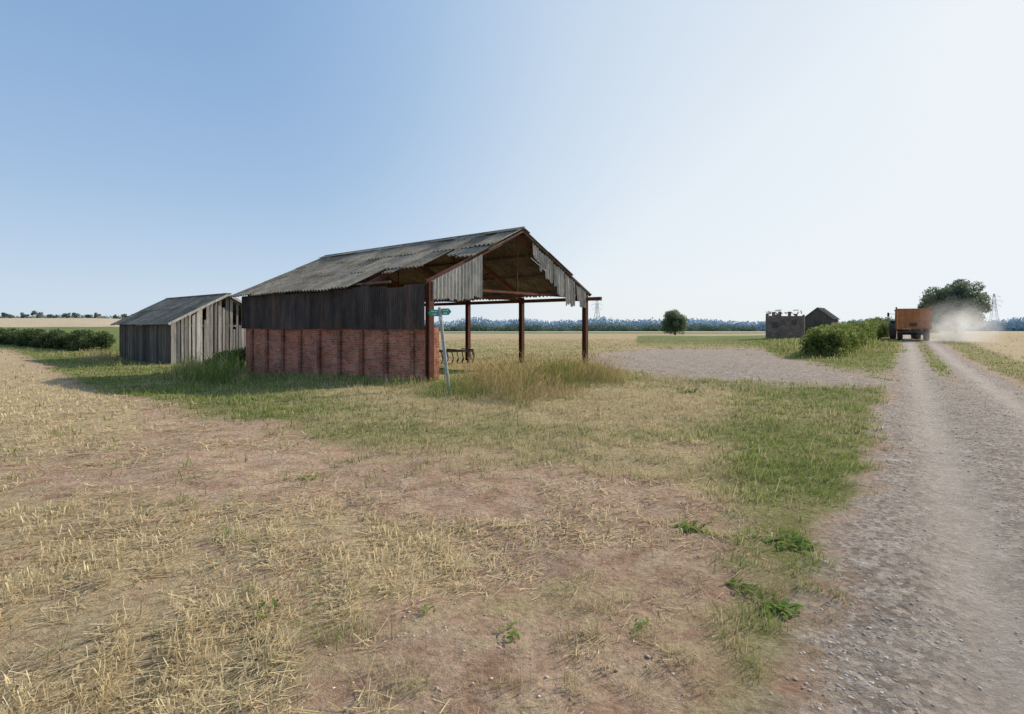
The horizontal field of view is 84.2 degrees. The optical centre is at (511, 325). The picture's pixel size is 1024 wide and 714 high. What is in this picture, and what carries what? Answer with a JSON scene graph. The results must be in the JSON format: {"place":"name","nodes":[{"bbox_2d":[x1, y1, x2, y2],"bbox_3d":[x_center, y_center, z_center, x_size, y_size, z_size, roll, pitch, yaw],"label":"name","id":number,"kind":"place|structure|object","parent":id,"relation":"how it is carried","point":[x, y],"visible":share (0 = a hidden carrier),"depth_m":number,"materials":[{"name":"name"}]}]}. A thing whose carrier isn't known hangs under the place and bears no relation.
{"place":"outdoors","nodes":[
{"label":"outdoors","id":0,"kind":"place"},
{"bbox_2d":[0,345,164,376],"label":"ditch grass","id":1,"kind":"structure","parent":0,"point":[105,367],"depth_m":31.37,"materials":[{"name":"green plant"}]},
{"bbox_2d":[0,318,1023,713],"bbox_3d":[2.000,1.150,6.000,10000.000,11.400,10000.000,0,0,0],"label":"ground","id":2,"kind":"structure","parent":0,"point":[988,616],"depth_m":4.39,"materials":[{"name":"brown soil"}]},
{"bbox_2d":[1,312,8,317],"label":"skyline tree","id":3,"kind":"object","parent":2,"relation":"on","point":[4,314],"visible":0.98,"depth_m":329.46,"materials":[{"name":"green plant"}]},
{"bbox_2d":[20,312,29,317],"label":"skyline tree","id":4,"kind":"object","parent":2,"relation":"on","point":[22,314],"visible":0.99,"depth_m":349.80,"materials":[{"name":"green plant"}]},
{"bbox_2d":[30,310,43,317],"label":"skyline tree","id":5,"kind":"object","parent":2,"relation":"on","point":[37,315],"visible":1,"depth_m":328.80,"materials":[{"name":"green plant"}]},
{"bbox_2d":[0,327,116,350],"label":"hedge","id":6,"kind":"object","parent":2,"relation":"on","point":[76,340],"visible":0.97,"depth_m":49.59,"materials":[{"name":"green plant"}]},
{"bbox_2d":[0,314,124,318],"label":"hedgerow","id":7,"kind":"object","parent":2,"relation":"on","point":[45,316],"visible":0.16,"depth_m":387.57,"materials":[{"name":"green plant"}]},
{"bbox_2d":[62,313,71,317],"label":"skyline tree","id":8,"kind":"object","parent":2,"relation":"on","point":[65,315],"visible":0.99,"depth_m":329.88,"materials":[{"name":"green plant"}]},
{"bbox_2d":[71,312,79,317],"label":"skyline tree","id":9,"kind":"object","parent":2,"relation":"on","point":[75,315],"visible":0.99,"depth_m":339.26,"materials":[{"name":"green plant"}]},
{"bbox_2d":[77,347,126,365],"bbox_3d":[-27.405,1.675,37.788,2.662,0.820,24.696,0,0,-38],"label":"dry clump","id":10,"kind":"object","parent":2,"relation":"on","point":[107,355],"visible":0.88,"depth_m":34.71,"materials":[{"name":"green plant"}]},
{"bbox_2d":[110,293,245,363],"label":"timber shed","id":11,"kind":"structure","parent":2,"relation":"on","point":[165,330],"depth_m":32.09,"materials":[{"name":"grey wood"}]},
{"bbox_2d":[162,346,255,385],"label":"gap weeds","id":12,"kind":"object","parent":2,"relation":"on","point":[192,369],"visible":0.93,"depth_m":20.32,"materials":[{"name":"green plant"}]},
{"bbox_2d":[203,346,245,368],"bbox_3d":[-12.712,1.474,25.287,3.444,1.506,1.314,0,0,41],"label":"bramble bush","id":13,"kind":"object","parent":2,"relation":"on","point":[242,352],"visible":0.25,"depth_m":24.66,"materials":[{"name":"green plant"}]},
{"bbox_2d":[255,599,279,620],"bbox_3d":[-1.382,1.606,3.215,0.129,0.035,0.201,0,0,-23],"label":"broadleaf weed","id":14,"kind":"object","parent":2,"relation":"on","point":[274,603],"visible":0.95,"depth_m":3.24,"materials":[{"name":"green plant"}]},
{"bbox_2d":[178,370,432,394],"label":"wall foot grass","id":15,"kind":"structure","parent":2,"relation":"on","point":[339,376],"depth_m":17.01,"materials":[{"name":"green plant"}]},
{"bbox_2d":[294,474,316,479],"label":"broadleaf weed","id":16,"kind":"object","parent":2,"relation":"on","point":[307,476],"visible":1,"depth_m":6.08,"materials":[{"name":"green plant"}]},
{"bbox_2d":[229,226,601,381],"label":"open barn","id":17,"kind":"structure","parent":2,"relation":"on","point":[364,312],"depth_m":20.51,"materials":[{"name":"wood"}]},
{"bbox_2d":[416,604,434,613],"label":"broadleaf weed","id":18,"kind":"object","parent":2,"relation":"on","point":[425,607],"visible":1,"depth_m":3.25,"materials":[{"name":"green plant"}]},
{"bbox_2d":[428,307,450,390],"bbox_3d":[-1.866,0.693,14.652,0.618,2.360,0.194,0,0,0],"label":"signpost","id":19,"kind":"object","parent":2,"relation":"on","point":[439,312],"visible":0.91,"depth_m":14.60,"materials":[{"name":"metal"}]},
{"bbox_2d":[0,393,883,713],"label":"field stones","id":20,"kind":"object","parent":2,"relation":"on","point":[346,583],"visible":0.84,"depth_m":3.53,"materials":[{"name":"grey stone"}]},
{"bbox_2d":[410,366,501,403],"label":"rank green grass","id":21,"kind":"structure","parent":2,"relation":"on","point":[434,384],"depth_m":13.68,"materials":[{"name":"green plant"}]},
{"bbox_2d":[439,348,474,363],"bbox_3d":[-2.650,1.337,24.926,1.960,0.642,1.060,0,0,-33],"label":"old harrow","id":22,"kind":"object","parent":2,"relation":"on","point":[460,350],"visible":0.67,"depth_m":24.80,"materials":[{"name":"metal"}]},
{"bbox_2d":[497,621,519,641],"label":"broadleaf weed","id":23,"kind":"object","parent":2,"relation":"on","point":[513,632],"visible":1,"depth_m":2.98,"materials":[{"name":"green plant"}]},
{"bbox_2d":[0,354,1021,713],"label":"straw stubble","id":24,"kind":"object","parent":2,"relation":"on","point":[10,584],"visible":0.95,"depth_m":3.78,"materials":[{"name":"beige plant"}]},
{"bbox_2d":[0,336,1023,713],"bbox_3d":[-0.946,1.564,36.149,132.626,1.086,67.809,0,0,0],"label":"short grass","id":25,"kind":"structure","parent":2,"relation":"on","point":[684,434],"depth_m":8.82,"materials":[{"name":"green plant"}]},
{"bbox_2d":[450,347,629,410],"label":"tall dry grass","id":26,"kind":"structure","parent":2,"relation":"on","point":[503,383],"depth_m":14.65,"materials":[{"name":"beige plant"}]},
{"bbox_2d":[533,357,642,383],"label":"tall grass","id":27,"kind":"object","parent":2,"relation":"on","point":[595,371],"visible":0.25,"depth_m":17.14,"materials":[{"name":"beige plant"}]},
{"bbox_2d":[592,300,601,327],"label":"pylon","id":28,"kind":"object","parent":2,"relation":"on","point":[597,307],"visible":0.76,"depth_m":519.86,"materials":[{"name":"metal"}]},
{"bbox_2d":[438,323,759,330],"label":"hedgerow","id":29,"kind":"object","parent":2,"relation":"on","point":[527,327],"visible":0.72,"depth_m":332.42,"materials":[{"name":"plant"}]},
{"bbox_2d":[631,616,651,632],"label":"broadleaf weed","id":30,"kind":"object","parent":2,"relation":"on","point":[640,623],"visible":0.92,"depth_m":3.10,"materials":[{"name":"green plant"}]},
{"bbox_2d":[659,309,687,334],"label":"tree","id":31,"kind":"object","parent":2,"relation":"on","point":[674,321],"visible":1,"depth_m":110.82,"materials":[{"name":"green plant"}]},
{"bbox_2d":[676,387,698,392],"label":"broadleaf weed","id":32,"kind":"object","parent":2,"relation":"on","point":[695,389],"visible":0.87,"depth_m":13.78,"materials":[{"name":"green plant"}]},
{"bbox_2d":[672,520,709,533],"bbox_3d":[1.464,1.649,4.674,0.314,0.056,0.332,0,0,14],"label":"broadleaf weed","id":33,"kind":"object","parent":2,"relation":"on","point":[691,527],"visible":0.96,"depth_m":4.63,"materials":[{"name":"green plant"}]},
{"bbox_2d":[434,320,1023,330],"bbox_3d":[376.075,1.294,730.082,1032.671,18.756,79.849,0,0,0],"label":"woodland","id":34,"kind":"object","parent":2,"relation":"on","point":[1011,326],"visible":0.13,"depth_m":711.12,"materials":[{"name":"green plant"}]},
{"bbox_2d":[434,316,1023,326],"bbox_3d":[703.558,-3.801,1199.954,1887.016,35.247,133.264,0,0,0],"label":"distant woodland","id":35,"kind":"object","parent":2,"relation":"on","point":[603,320],"visible":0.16,"depth_m":1174.99,"materials":[{"name":"green plant"}]},
{"bbox_2d":[723,577,759,594],"bbox_3d":[1.460,1.647,3.613,0.188,0.043,0.247,0,0,-14],"label":"broadleaf weed","id":36,"kind":"object","parent":2,"relation":"on","point":[744,584],"visible":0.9,"depth_m":3.60,"materials":[{"name":"green plant"}]},
{"bbox_2d":[599,367,884,397],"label":"yard edge grass","id":37,"kind":"structure","parent":2,"relation":"on","point":[682,381],"depth_m":15.22,"materials":[{"name":"green plant"}]},
{"bbox_2d":[753,589,803,617],"bbox_3d":[1.564,1.648,3.348,0.295,0.049,0.287,0,0,29],"label":"broadleaf weed","id":38,"kind":"object","parent":2,"relation":"on","point":[779,606],"visible":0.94,"depth_m":3.34,"materials":[{"name":"green plant"}]},
{"bbox_2d":[766,309,804,338],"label":"ruined brick hut","id":39,"kind":"object","parent":2,"relation":"on","point":[778,324],"visible":0.89,"depth_m":64.69,"materials":[{"name":"grey brick"}]},
{"bbox_2d":[763,531,818,553],"bbox_3d":[2.109,1.631,4.269,0.388,0.066,0.350,0,0,29],"label":"broadleaf weed","id":40,"kind":"object","parent":2,"relation":"on","point":[793,539],"visible":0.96,"depth_m":4.27,"materials":[{"name":"green plant"}]},
{"bbox_2d":[805,307,838,336],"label":"gabled hut","id":41,"kind":"object","parent":2,"relation":"on","point":[818,316],"visible":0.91,"depth_m":69.06,"materials":[{"name":"grey wood"}]},
{"bbox_2d":[813,321,821,330],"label":"door","id":42,"kind":"structure","parent":41,"relation":"in","point":[815,323],"depth_m":68.90,"materials":[{"name":"grey wood"}]},
{"bbox_2d":[627,364,1023,713],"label":"track gravel","id":43,"kind":"structure","parent":2,"relation":"on","point":[878,674],"depth_m":4.02,"materials":[{"name":"grey gravel"}]},
{"bbox_2d":[798,319,885,357],"bbox_3d":[27.754,0.603,45.515,2.732,2.739,41.377,0,0,36],"label":"hedge","id":44,"kind":"object","parent":2,"relation":"on","point":[842,337],"visible":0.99,"depth_m":29.89,"materials":[{"name":"green plant"}]},
{"bbox_2d":[865,316,893,336],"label":"bush","id":45,"kind":"object","parent":2,"relation":"on","point":[886,329],"visible":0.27,"depth_m":67.56,"materials":[{"name":"green plant"}]},
{"bbox_2d":[887,310,920,338],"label":"tractor","id":46,"kind":"object","parent":2,"relation":"on","point":[892,332],"visible":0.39,"depth_m":58.24,"materials":[{"name":"black metal"}]},
{"bbox_2d":[895,307,931,340],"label":"grain trailer","id":47,"kind":"object","parent":2,"relation":"on","point":[918,319],"visible":1,"depth_m":51.08,"materials":[{"name":"orange paint"}]},
{"bbox_2d":[916,303,939,332],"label":"tree","id":48,"kind":"object","parent":2,"relation":"on","point":[934,330],"visible":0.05,"depth_m":148.83,"materials":[{"name":"green plant"}]},
{"bbox_2d":[919,279,993,332],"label":"tree","id":49,"kind":"object","parent":2,"relation":"on","point":[956,302],"visible":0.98,"depth_m":117.58,"materials":[{"name":"green plant"}]},
{"bbox_2d":[986,294,1001,330],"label":"pylon","id":50,"kind":"object","parent":2,"relation":"on","point":[994,296],"visible":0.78,"depth_m":329.80,"materials":[{"name":"metal"}]},
{"bbox_2d":[0,0,1023,324],"label":"sky","id":51,"kind":"structure","parent":0,"point":[725,160],"materials":[{"name":"blue"}]},
{"bbox_2d":[748,335,914,361],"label":"hedge side grass","id":52,"kind":"structure","parent":0,"point":[788,342],"depth_m":35.72,"materials":[{"name":"green plant"}]}
]}

